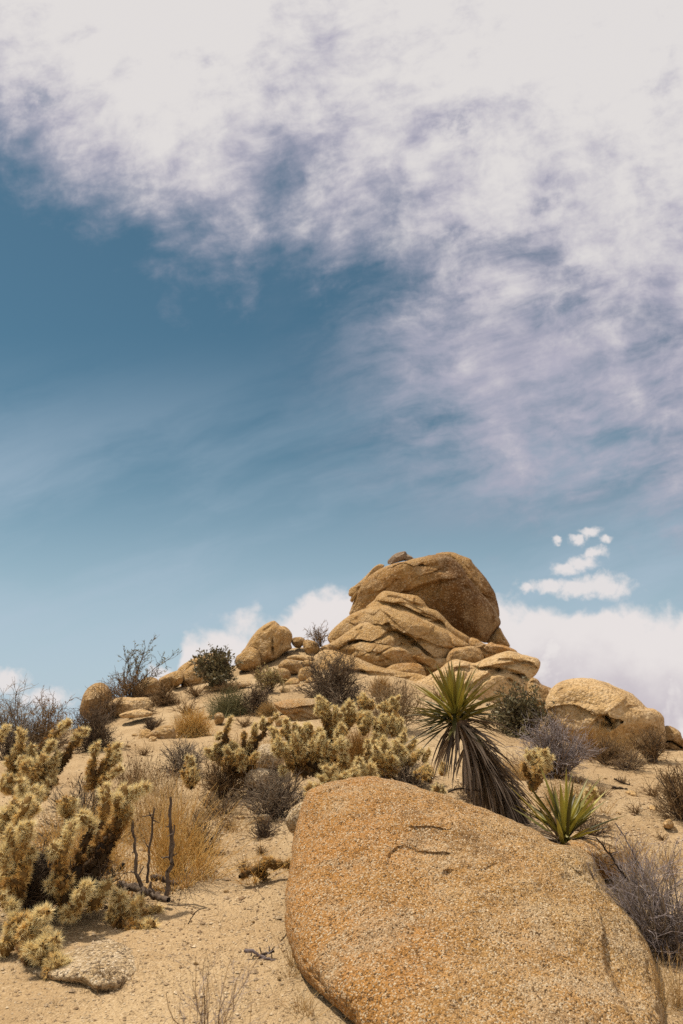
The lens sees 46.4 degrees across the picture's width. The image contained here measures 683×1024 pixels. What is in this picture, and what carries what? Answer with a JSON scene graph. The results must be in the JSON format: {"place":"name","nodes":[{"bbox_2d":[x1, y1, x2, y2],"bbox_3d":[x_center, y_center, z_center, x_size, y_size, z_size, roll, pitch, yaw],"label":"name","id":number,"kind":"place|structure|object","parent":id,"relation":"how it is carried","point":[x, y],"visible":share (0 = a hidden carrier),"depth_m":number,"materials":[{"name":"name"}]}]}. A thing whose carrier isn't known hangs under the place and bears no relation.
{"place":"outdoors","nodes":[
{"label":"outdoors","id":0,"kind":"place"},
{"bbox_2d":[0,647,682,1023],"bbox_3d":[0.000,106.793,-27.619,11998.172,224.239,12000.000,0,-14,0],"label":"ground","id":1,"kind":"structure","parent":0,"point":[208,891],"depth_m":4.49,"materials":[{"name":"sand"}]},
{"bbox_2d":[0,774,46,917],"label":"cholla","id":2,"kind":"object","parent":1,"relation":"on","point":[18,853],"visible":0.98,"depth_m":4.21,"materials":[{"name":"plant"}]},
{"bbox_2d":[0,676,56,760],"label":"twig bush","id":3,"kind":"object","parent":1,"relation":"on","point":[8,745],"visible":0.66,"depth_m":11.08,"materials":[{"name":"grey plant"}]},
{"bbox_2d":[0,827,75,910],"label":"cholla cactus","id":4,"kind":"object","parent":1,"relation":"on","point":[33,892],"visible":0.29,"depth_m":4.41,"materials":[{"name":"brown plant"}]},
{"bbox_2d":[3,711,72,753],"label":"twig bush","id":5,"kind":"object","parent":1,"relation":"on","point":[42,728],"visible":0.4,"depth_m":11.33,"materials":[{"name":"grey plant"}]},
{"bbox_2d":[0,900,76,979],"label":"cholla","id":6,"kind":"object","parent":1,"relation":"on","point":[30,938],"visible":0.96,"depth_m":3.74,"materials":[{"name":"plant"}]},
{"bbox_2d":[0,716,90,804],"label":"cholla","id":7,"kind":"object","parent":1,"relation":"on","point":[40,765],"visible":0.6,"depth_m":6.30,"materials":[{"name":"plant"}]},
{"bbox_2d":[18,686,88,747],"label":"twig bush","id":8,"kind":"object","parent":1,"relation":"on","point":[50,714],"visible":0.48,"depth_m":12.14,"materials":[{"name":"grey plant"}]},
{"bbox_2d":[20,851,124,913],"bbox_3d":[-1.644,2.267,4.852,0.495,0.494,0.777,-10,-18,34],"label":"dead cholla","id":9,"kind":"object","parent":1,"relation":"on","point":[56,910],"visible":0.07,"depth_m":4.55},
{"bbox_2d":[30,853,132,915],"bbox_3d":[-1.476,2.068,4.500,0.580,0.307,0.515,5,-15,-17],"label":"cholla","id":10,"kind":"object","parent":1,"relation":"on","point":[102,876],"visible":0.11,"depth_m":4.50,"materials":[{"name":"brown plant"}]},
{"bbox_2d":[32,939,136,991],"bbox_3d":[-1.209,2.205,3.858,0.644,0.214,1.013,0,-14,0],"label":"rock","id":11,"kind":"object","parent":1,"relation":"on","point":[87,962],"visible":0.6,"depth_m":3.57,"materials":[{"name":"stone"}]},
{"bbox_2d":[37,774,136,830],"bbox_3d":[-2.069,2.332,6.520,0.844,0.541,0.659,0,-14,0],"label":"twig bush","id":12,"kind":"object","parent":1,"relation":"on","point":[81,798],"visible":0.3,"depth_m":6.46,"materials":[{"name":"brown plant"}]},
{"bbox_2d":[31,796,156,872],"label":"dry grass","id":13,"kind":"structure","parent":1,"relation":"on","point":[75,842],"depth_m":5.31,"materials":[{"name":"plant"}]},
{"bbox_2d":[58,696,132,752],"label":"twig bush","id":14,"kind":"object","parent":1,"relation":"on","point":[98,731],"visible":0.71,"depth_m":10.15,"materials":[{"name":"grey plant"}]},
{"bbox_2d":[79,682,111,717],"bbox_3d":[-4.977,3.847,16.169,0.613,0.764,1.250,6,-15,-20],"label":"skyline boulder","id":15,"kind":"object","parent":1,"relation":"on","point":[87,694],"visible":0.41,"depth_m":15.85,"materials":[{"name":"brown stone"}]},
{"bbox_2d":[41,778,154,924],"bbox_3d":[-1.435,1.890,4.514,0.536,0.739,0.668,-5,-15,18],"label":"cholla","id":16,"kind":"object","parent":1,"relation":"on","point":[62,884],"visible":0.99,"depth_m":4.43,"materials":[{"name":"plant"}]},
{"bbox_2d":[81,739,125,792],"bbox_3d":[-1.823,2.011,6.323,0.430,0.434,0.318,-7,-16,25],"label":"cholla","id":17,"kind":"object","parent":1,"relation":"on","point":[94,774],"visible":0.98,"depth_m":6.28,"materials":[{"name":"plant"}]},
{"bbox_2d":[79,676,128,722],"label":"twig bush","id":18,"kind":"object","parent":1,"relation":"on","point":[107,708],"visible":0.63,"depth_m":15.08,"materials":[{"name":"grey plant"}]},
{"bbox_2d":[82,956,126,994],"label":"bush","id":19,"kind":"object","parent":1,"relation":"on","point":[109,971],"visible":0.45,"depth_m":3.44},
{"bbox_2d":[105,697,153,715],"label":"sunk slab","id":20,"kind":"structure","parent":1,"relation":"on","point":[131,702],"depth_m":15.25,"materials":[{"name":"stone"}]},
{"bbox_2d":[103,665,159,698],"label":"twig bush","id":21,"kind":"object","parent":1,"relation":"on","point":[134,692],"visible":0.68,"depth_m":16.13,"materials":[{"name":"brown plant"}]},
{"bbox_2d":[101,885,165,930],"bbox_3d":[-1.067,2.193,4.323,0.390,0.321,0.389,12,-19,-40],"label":"cholla","id":22,"kind":"object","parent":1,"relation":"on","point":[119,914],"visible":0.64,"depth_m":4.33,"materials":[{"name":"plant"}]},
{"bbox_2d":[119,709,152,717],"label":"sand slab","id":23,"kind":"structure","parent":1,"relation":"on","point":[138,713],"depth_m":13.99,"materials":[{"name":"stone"}]},
{"bbox_2d":[131,821,143,886],"bbox_3d":[-1.199,1.989,4.655,0.106,0.376,0.056,-7,-16,24],"label":"bare stick","id":24,"kind":"object","parent":1,"relation":"on","point":[138,878],"visible":0.99,"depth_m":4.63,"materials":[{"name":"wood"}]},
{"bbox_2d":[117,880,170,902],"bbox_3d":[-1.153,2.208,4.651,0.401,0.103,0.094,-6,-16,22],"label":"dead log","id":25,"kind":"object","parent":1,"relation":"on","point":[153,895],"visible":0.81,"depth_m":4.63,"materials":[{"name":"wood"}]},
{"bbox_2d":[108,635,180,696],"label":"creosote bush","id":26,"kind":"object","parent":1,"relation":"on","point":[136,667],"visible":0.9,"depth_m":16.57,"materials":[{"name":"grey plant"}]},
{"bbox_2d":[142,807,159,882],"bbox_3d":[-1.158,2.005,4.809,0.051,0.430,0.102,-12,-19,39],"label":"bare stick","id":27,"kind":"object","parent":1,"relation":"on","point":[149,846],"visible":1,"depth_m":4.80,"materials":[{"name":"wood"}]},
{"bbox_2d":[147,725,175,738],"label":"tilted rock","id":28,"kind":"object","parent":1,"relation":"on","point":[163,732],"visible":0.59,"depth_m":11.03,"materials":[{"name":"brown stone"}]},
{"bbox_2d":[35,757,290,897],"bbox_3d":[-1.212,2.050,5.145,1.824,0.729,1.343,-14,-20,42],"label":"dry grass","id":29,"kind":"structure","parent":1,"relation":"on","point":[163,865],"depth_m":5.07,"materials":[{"name":"plant"}]},
{"bbox_2d":[148,682,183,706],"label":"bush","id":30,"kind":"object","parent":1,"relation":"on","point":[165,700],"visible":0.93,"depth_m":15.43,"materials":[{"name":"brown plant"}]},
{"bbox_2d":[161,797,174,895],"bbox_3d":[-1.022,1.970,4.701,0.085,0.548,0.042,0,-14,0],"label":"bare stick","id":31,"kind":"object","parent":1,"relation":"on","point":[168,886],"visible":0.91,"depth_m":4.68,"materials":[{"name":"wood"}]},
{"bbox_2d":[169,671,183,685],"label":"knobbly rock","id":32,"kind":"object","parent":1,"relation":"on","point":[176,678],"visible":0.97,"depth_m":17.75,"materials":[{"name":"beige stone"}]},
{"bbox_2d":[60,744,299,796],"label":"dry grass","id":33,"kind":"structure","parent":1,"relation":"on","point":[135,773],"depth_m":8.28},
{"bbox_2d":[154,735,208,777],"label":"twig bush","id":34,"kind":"object","parent":1,"relation":"on","point":[180,761],"visible":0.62,"depth_m":8.84,"materials":[{"name":"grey plant"}]},
{"bbox_2d":[179,753,201,790],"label":"cholla","id":35,"kind":"object","parent":1,"relation":"on","point":[191,771],"visible":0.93,"depth_m":7.21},
{"bbox_2d":[169,703,216,737],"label":"grass clump","id":36,"kind":"object","parent":1,"relation":"on","point":[190,726],"visible":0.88,"depth_m":11.61,"materials":[{"name":"plant"}]},
{"bbox_2d":[181,664,208,686],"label":"ridge slab","id":37,"kind":"structure","parent":1,"relation":"on","point":[188,672],"depth_m":18.08,"materials":[{"name":"beige stone"}]},
{"bbox_2d":[182,675,211,696],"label":"dry tuft","id":38,"kind":"object","parent":1,"relation":"on","point":[193,691],"visible":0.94,"depth_m":15.94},
{"bbox_2d":[180,803,232,853],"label":"dry grass","id":39,"kind":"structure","parent":1,"relation":"on","point":[208,832],"depth_m":5.69,"materials":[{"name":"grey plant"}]},
{"bbox_2d":[189,643,243,688],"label":"leafy bush","id":40,"kind":"object","parent":1,"relation":"on","point":[216,670],"visible":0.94,"depth_m":16.74,"materials":[{"name":"green plant"}]},
{"bbox_2d":[163,942,277,1023],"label":"dry weed","id":41,"kind":"object","parent":1,"relation":"on","point":[208,1011],"visible":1,"depth_m":2.59,"materials":[{"name":"plant"}]},
{"bbox_2d":[195,787,245,819],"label":"bush","id":42,"kind":"object","parent":1,"relation":"on","point":[221,807],"visible":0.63,"depth_m":7.24,"materials":[{"name":"brown plant"}]},
{"bbox_2d":[198,680,251,719],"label":"broom bush","id":43,"kind":"object","parent":1,"relation":"on","point":[228,706],"visible":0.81,"depth_m":13.52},
{"bbox_2d":[192,753,258,798],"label":"twig bush","id":44,"kind":"object","parent":1,"relation":"on","point":[219,782],"visible":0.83,"depth_m":8.00,"materials":[{"name":"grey plant"}]},
{"bbox_2d":[210,678,242,692],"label":"twig bush","id":45,"kind":"object","parent":1,"relation":"on","point":[227,686],"visible":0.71,"depth_m":16.19,"materials":[{"name":"green plant"}]},
{"bbox_2d":[203,712,281,778],"bbox_3d":[-1.022,2.397,8.169,0.817,0.711,0.373,0,-14,0],"label":"cholla","id":46,"kind":"object","parent":1,"relation":"on","point":[246,753],"visible":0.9,"depth_m":8.13,"materials":[{"name":"plant"}]},
{"bbox_2d":[235,647,260,670],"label":"leaning boulder","id":47,"kind":"object","parent":1,"relation":"on","point":[249,656],"visible":0.93,"depth_m":19.20,"materials":[{"name":"beige stone"}]},
{"bbox_2d":[112,886,401,1023],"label":"dry weed","id":48,"kind":"object","parent":1,"relation":"on","point":[234,990],"visible":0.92,"depth_m":2.69,"materials":[{"name":"beige plant"}]},
{"bbox_2d":[240,681,277,715],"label":"twig bush","id":49,"kind":"object","parent":1,"relation":"on","point":[256,697],"visible":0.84,"depth_m":13.44,"materials":[{"name":"grey plant"}]},
{"bbox_2d":[244,768,281,789],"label":"rock","id":50,"kind":"object","parent":1,"relation":"on","point":[252,772],"visible":0.34,"depth_m":7.94,"materials":[{"name":"stone"}]},
{"bbox_2d":[246,813,281,840],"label":"twig bush","id":51,"kind":"object","parent":1,"relation":"on","point":[263,829],"visible":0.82,"depth_m":6.13,"materials":[{"name":"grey plant"}]},
{"bbox_2d":[238,853,290,881],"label":"fallen cholla","id":52,"kind":"object","parent":1,"relation":"on","point":[278,863],"visible":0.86,"depth_m":4.99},
{"bbox_2d":[241,621,291,665],"bbox_3d":[-1.878,3.331,20.054,1.293,1.209,1.427,0,-14,0],"label":"standing boulder","id":53,"kind":"object","parent":1,"relation":"on","point":[270,641],"visible":0.84,"depth_m":19.57,"materials":[{"name":"beige stone"}]},
{"bbox_2d":[255,701,280,717],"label":"grass clump","id":54,"kind":"object","parent":1,"relation":"on","point":[268,710],"visible":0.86,"depth_m":13.07,"materials":[{"name":"plant"}]},
{"bbox_2d":[256,744,283,769],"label":"rock","id":55,"kind":"object","parent":1,"relation":"on","point":[263,750],"visible":0.54,"depth_m":8.66,"materials":[{"name":"stone"}]},
{"bbox_2d":[226,756,317,825],"bbox_3d":[-0.538,2.417,7.015,0.988,0.576,0.815,0,-14,0],"label":"twig bush","id":56,"kind":"object","parent":1,"relation":"on","point":[276,794],"visible":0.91,"depth_m":6.90,"materials":[{"name":"grey plant"}]},
{"bbox_2d":[254,662,291,692],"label":"flower bush","id":57,"kind":"object","parent":1,"relation":"on","point":[271,678],"visible":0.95,"depth_m":15.52,"materials":[{"name":"green plant"}]},
{"bbox_2d":[265,910,301,981],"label":"dry grass","id":58,"kind":"structure","parent":1,"relation":"on","point":[291,963],"depth_m":3.59,"materials":[{"name":"plant"}]},
{"bbox_2d":[278,659,302,674],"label":"rock","id":59,"kind":"object","parent":1,"relation":"on","point":[295,668],"visible":0.82,"depth_m":17.75,"materials":[{"name":"brown stone"}]},
{"bbox_2d":[285,802,302,833],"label":"side rock","id":60,"kind":"object","parent":1,"relation":"on","point":[291,819],"visible":0.38,"depth_m":5.56,"materials":[{"name":"stone"}]},
{"bbox_2d":[274,698,319,720],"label":"flat topped boulder","id":61,"kind":"object","parent":1,"relation":"on","point":[299,709],"visible":0.72,"depth_m":12.44,"materials":[{"name":"stone"}]},
{"bbox_2d":[303,640,319,654],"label":"pale round rock","id":62,"kind":"object","parent":1,"relation":"on","point":[308,646],"visible":0.89,"depth_m":19.89,"materials":[{"name":"beige stone"}]},
{"bbox_2d":[268,694,358,779],"bbox_3d":[-0.256,2.076,7.336,0.875,0.814,0.623,0,-14,0],"label":"cholla","id":63,"kind":"object","parent":1,"relation":"on","point":[327,743],"visible":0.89,"depth_m":7.17,"materials":[{"name":"plant"}]},
{"bbox_2d":[277,985,351,1023],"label":"dry grass","id":64,"kind":"structure","parent":1,"relation":"on","point":[309,1011],"depth_m":3.15,"materials":[{"name":"plant"}]},
{"bbox_2d":[304,620,328,646],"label":"twig bush","id":65,"kind":"object","parent":1,"relation":"on","point":[319,639],"visible":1,"depth_m":19.82,"materials":[{"name":"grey plant"}]},
{"bbox_2d":[314,761,339,783],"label":"cholla","id":66,"kind":"object","parent":1,"relation":"on","point":[329,774],"visible":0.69,"depth_m":5.89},
{"bbox_2d":[289,640,376,703],"bbox_3d":[-0.213,2.869,14.223,1.475,1.110,1.574,6,-16,-23],"label":"twig bush","id":67,"kind":"object","parent":1,"relation":"on","point":[345,671],"visible":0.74,"depth_m":14.20,"materials":[{"name":"grey plant"}]},
{"bbox_2d":[304,664,367,704],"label":"twig bush","id":68,"kind":"object","parent":1,"relation":"on","point":[337,698],"visible":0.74,"depth_m":13.97,"materials":[{"name":"grey plant"}]},
{"bbox_2d":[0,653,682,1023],"bbox_3d":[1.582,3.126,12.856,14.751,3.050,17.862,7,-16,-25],"label":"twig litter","id":69,"kind":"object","parent":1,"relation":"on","point":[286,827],"visible":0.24,"depth_m":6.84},
{"bbox_2d":[332,764,362,780],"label":"cholla","id":70,"kind":"object","parent":1,"relation":"on","point":[354,770],"visible":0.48,"depth_m":5.95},
{"bbox_2d":[340,726,372,771],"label":"dry grass","id":71,"kind":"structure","parent":1,"relation":"on","point":[357,748],"depth_m":8.06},
{"bbox_2d":[351,754,379,777],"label":"cholla","id":72,"kind":"object","parent":1,"relation":"on","point":[369,769],"visible":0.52,"depth_m":6.26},
{"bbox_2d":[356,692,376,718],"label":"cholla","id":73,"kind":"object","parent":1,"relation":"on","point":[365,703],"visible":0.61,"depth_m":8.75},
{"bbox_2d":[365,673,395,696],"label":"grass clump","id":74,"kind":"object","parent":1,"relation":"on","point":[381,681],"visible":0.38,"depth_m":15.11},
{"bbox_2d":[376,693,401,720],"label":"cholla","id":75,"kind":"object","parent":1,"relation":"on","point":[391,705],"visible":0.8,"depth_m":9.70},
{"bbox_2d":[354,709,432,778],"bbox_3d":[0.442,2.164,7.479,0.652,0.652,0.714,5,-15,-20],"label":"cholla","id":76,"kind":"object","parent":1,"relation":"on","point":[383,753],"visible":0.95,"depth_m":7.31,"materials":[{"name":"plant"}]},
{"bbox_2d":[353,670,435,733],"bbox_3d":[0.643,2.494,10.562,1.309,0.873,1.070,9,-17,-31],"label":"twig bush","id":77,"kind":"object","parent":1,"relation":"on","point":[403,703],"visible":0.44,"depth_m":10.55,"materials":[{"name":"plant"}]},
{"bbox_2d":[376,750,440,787],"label":"twig bush","id":78,"kind":"object","parent":1,"relation":"on","point":[405,774],"visible":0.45,"depth_m":7.19,"materials":[{"name":"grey plant"}]},
{"bbox_2d":[304,591,516,680],"bbox_3d":[1.749,3.444,19.820,4.912,3.563,4.904,-4,-15,16],"label":"layered outcrop","id":79,"kind":"object","parent":1,"relation":"on","point":[413,637],"visible":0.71,"depth_m":20.30,"materials":[{"name":"beige stone"}]},
{"bbox_2d":[348,554,500,642],"bbox_3d":[2.467,2.552,23.563,4.532,2.606,2.709,0,-14,0],"label":"cap boulder","id":80,"kind":"object","parent":79,"relation":"on","point":[444,586],"visible":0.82,"depth_m":22.58,"materials":[{"name":"stone"}]},
{"bbox_2d":[388,551,413,563],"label":"perched rock","id":81,"kind":"object","parent":80,"relation":"on","point":[399,557],"visible":0.96,"depth_m":23.32,"materials":[{"name":"stone"}]},
{"bbox_2d":[436,552,498,615],"bbox_3d":[3.855,2.244,24.343,1.925,2.163,1.745,0,-14,0],"label":"boulder","id":82,"kind":"object","parent":80,"relation":"on","point":[477,578],"visible":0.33,"depth_m":23.83,"materials":[{"name":"stone"}]},
{"bbox_2d":[487,627,509,646],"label":"wedge rock","id":83,"kind":"object","parent":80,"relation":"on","point":[498,637],"visible":0.83,"depth_m":23.09,"materials":[{"name":"brown stone"}]},
{"bbox_2d":[412,760,448,783],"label":"cholla","id":84,"kind":"object","parent":1,"relation":"on","point":[427,775],"visible":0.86,"depth_m":7.04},
{"bbox_2d":[402,658,540,827],"bbox_3d":[0.946,1.671,5.686,1.070,1.240,1.004,0,-14,0],"label":"yucca","id":85,"kind":"object","parent":1,"relation":"on","point":[498,794],"visible":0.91,"depth_m":5.61,"materials":[{"name":"green plant"}]},
{"bbox_2d":[284,776,664,1023],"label":"granite boulder","id":86,"kind":"object","parent":1,"relation":"on","point":[423,906],"visible":0.98,"depth_m":3.51,"materials":[{"name":"stone"}]},
{"bbox_2d":[413,651,539,705],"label":"jutting slab","id":87,"kind":"structure","parent":1,"relation":"on","point":[509,666],"depth_m":17.34,"materials":[{"name":"stone"}]},
{"bbox_2d":[477,675,554,739],"bbox_3d":[2.756,3.034,12.308,1.239,1.027,1.248,0,-14,0],"label":"leafy bush","id":88,"kind":"object","parent":1,"relation":"on","point":[514,708],"visible":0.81,"depth_m":12.20,"materials":[{"name":"green plant"}]},
{"bbox_2d":[501,750,530,780],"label":"dry grass","id":89,"kind":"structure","parent":1,"relation":"on","point":[520,774],"depth_m":7.79,"materials":[{"name":"plant"}]},
{"bbox_2d":[519,746,555,791],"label":"cholla","id":90,"kind":"object","parent":1,"relation":"on","point":[543,758],"visible":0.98,"depth_m":6.29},
{"bbox_2d":[526,677,550,715],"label":"back slab","id":91,"kind":"structure","parent":1,"relation":"on","point":[543,691],"depth_m":15.11,"materials":[{"name":"brown stone"}]},
{"bbox_2d":[501,707,602,781],"bbox_3d":[2.239,2.433,8.451,1.066,0.794,1.022,0,-14,0],"label":"twig bush","id":92,"kind":"object","parent":1,"relation":"on","point":[561,764],"visible":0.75,"depth_m":8.31,"materials":[{"name":"plant"}]},
{"bbox_2d":[513,764,626,848],"bbox_3d":[1.422,1.832,4.813,0.810,0.587,0.705,0,-14,0],"label":"yucca","id":93,"kind":"object","parent":1,"relation":"on","point":[566,822],"visible":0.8,"depth_m":4.81,"materials":[{"name":"green plant"}]},
{"bbox_2d":[529,773,619,813],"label":"dry grass","id":94,"kind":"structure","parent":1,"relation":"on","point":[549,798],"depth_m":6.72,"materials":[{"name":"plant"}]},
{"bbox_2d":[569,783,601,803],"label":"cholla","id":95,"kind":"object","parent":1,"relation":"on","point":[591,794],"visible":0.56,"depth_m":6.61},
{"bbox_2d":[564,839,623,878],"bbox_3d":[1.489,2.045,4.694,0.326,0.243,0.523,-5,-15,19],"label":"rock","id":96,"kind":"object","parent":1,"relation":"on","point":[600,854],"visible":0.52,"depth_m":4.52,"materials":[{"name":"stone"}]},
{"bbox_2d":[574,811,619,838],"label":"twig bush","id":97,"kind":"object","parent":1,"relation":"on","point":[592,823],"visible":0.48,"depth_m":5.68,"materials":[{"name":"brown plant"}]},
{"bbox_2d":[564,718,630,761],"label":"grass clump","id":98,"kind":"object","parent":1,"relation":"on","point":[591,732],"visible":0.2,"depth_m":11.13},
{"bbox_2d":[545,678,665,749],"bbox_3d":[4.352,3.399,13.164,1.838,1.315,2.449,-6,-16,21],"label":"domed boulder","id":99,"kind":"object","parent":1,"relation":"on","point":[577,699],"visible":0.77,"depth_m":12.33,"materials":[{"name":"stone"}]},
{"bbox_2d":[580,728,633,766],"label":"twig bush","id":100,"kind":"object","parent":1,"relation":"on","point":[608,751],"visible":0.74,"depth_m":10.03,"materials":[{"name":"brown plant"}]},
{"bbox_2d":[603,743,649,770],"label":"twig bush","id":101,"kind":"object","parent":1,"relation":"on","point":[631,759],"visible":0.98,"depth_m":9.41,"materials":[{"name":"brown plant"}]},
{"bbox_2d":[578,830,682,972],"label":"twig bush","id":102,"kind":"object","parent":1,"relation":"on","point":[652,889],"visible":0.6,"depth_m":3.96,"materials":[{"name":"plant"}]},
{"bbox_2d":[608,829,682,885],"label":"dry grass","id":103,"kind":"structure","parent":1,"relation":"on","point":[663,855],"depth_m":5.01,"materials":[{"name":"plant"}]},
{"bbox_2d":[614,877,682,969],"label":"twig bush","id":104,"kind":"object","parent":1,"relation":"on","point":[677,946],"visible":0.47,"depth_m":3.79,"materials":[{"name":"grey plant"}]},
{"bbox_2d":[620,721,681,764],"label":"twig bush","id":105,"kind":"object","parent":1,"relation":"on","point":[650,751],"visible":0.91,"depth_m":10.53,"materials":[{"name":"brown plant"}]},
{"bbox_2d":[628,942,682,1023],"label":"dry grass","id":106,"kind":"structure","parent":1,"relation":"on","point":[677,1004],"depth_m":3.30,"materials":[{"name":"plant"}]},
{"bbox_2d":[645,756,682,821],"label":"twig bush","id":107,"kind":"object","parent":1,"relation":"on","point":[670,807],"visible":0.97,"depth_m":6.82,"materials":[{"name":"brown plant"}]},
{"bbox_2d":[665,726,682,749],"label":"end rock","id":108,"kind":"object","parent":1,"relation":"on","point":[674,737],"visible":0.76,"depth_m":12.77,"materials":[{"name":"brown stone"}]},
{"bbox_2d":[0,0,682,737],"label":"sky","id":109,"kind":"structure","parent":0,"point":[297,297],"materials":[{"name":"blue"}]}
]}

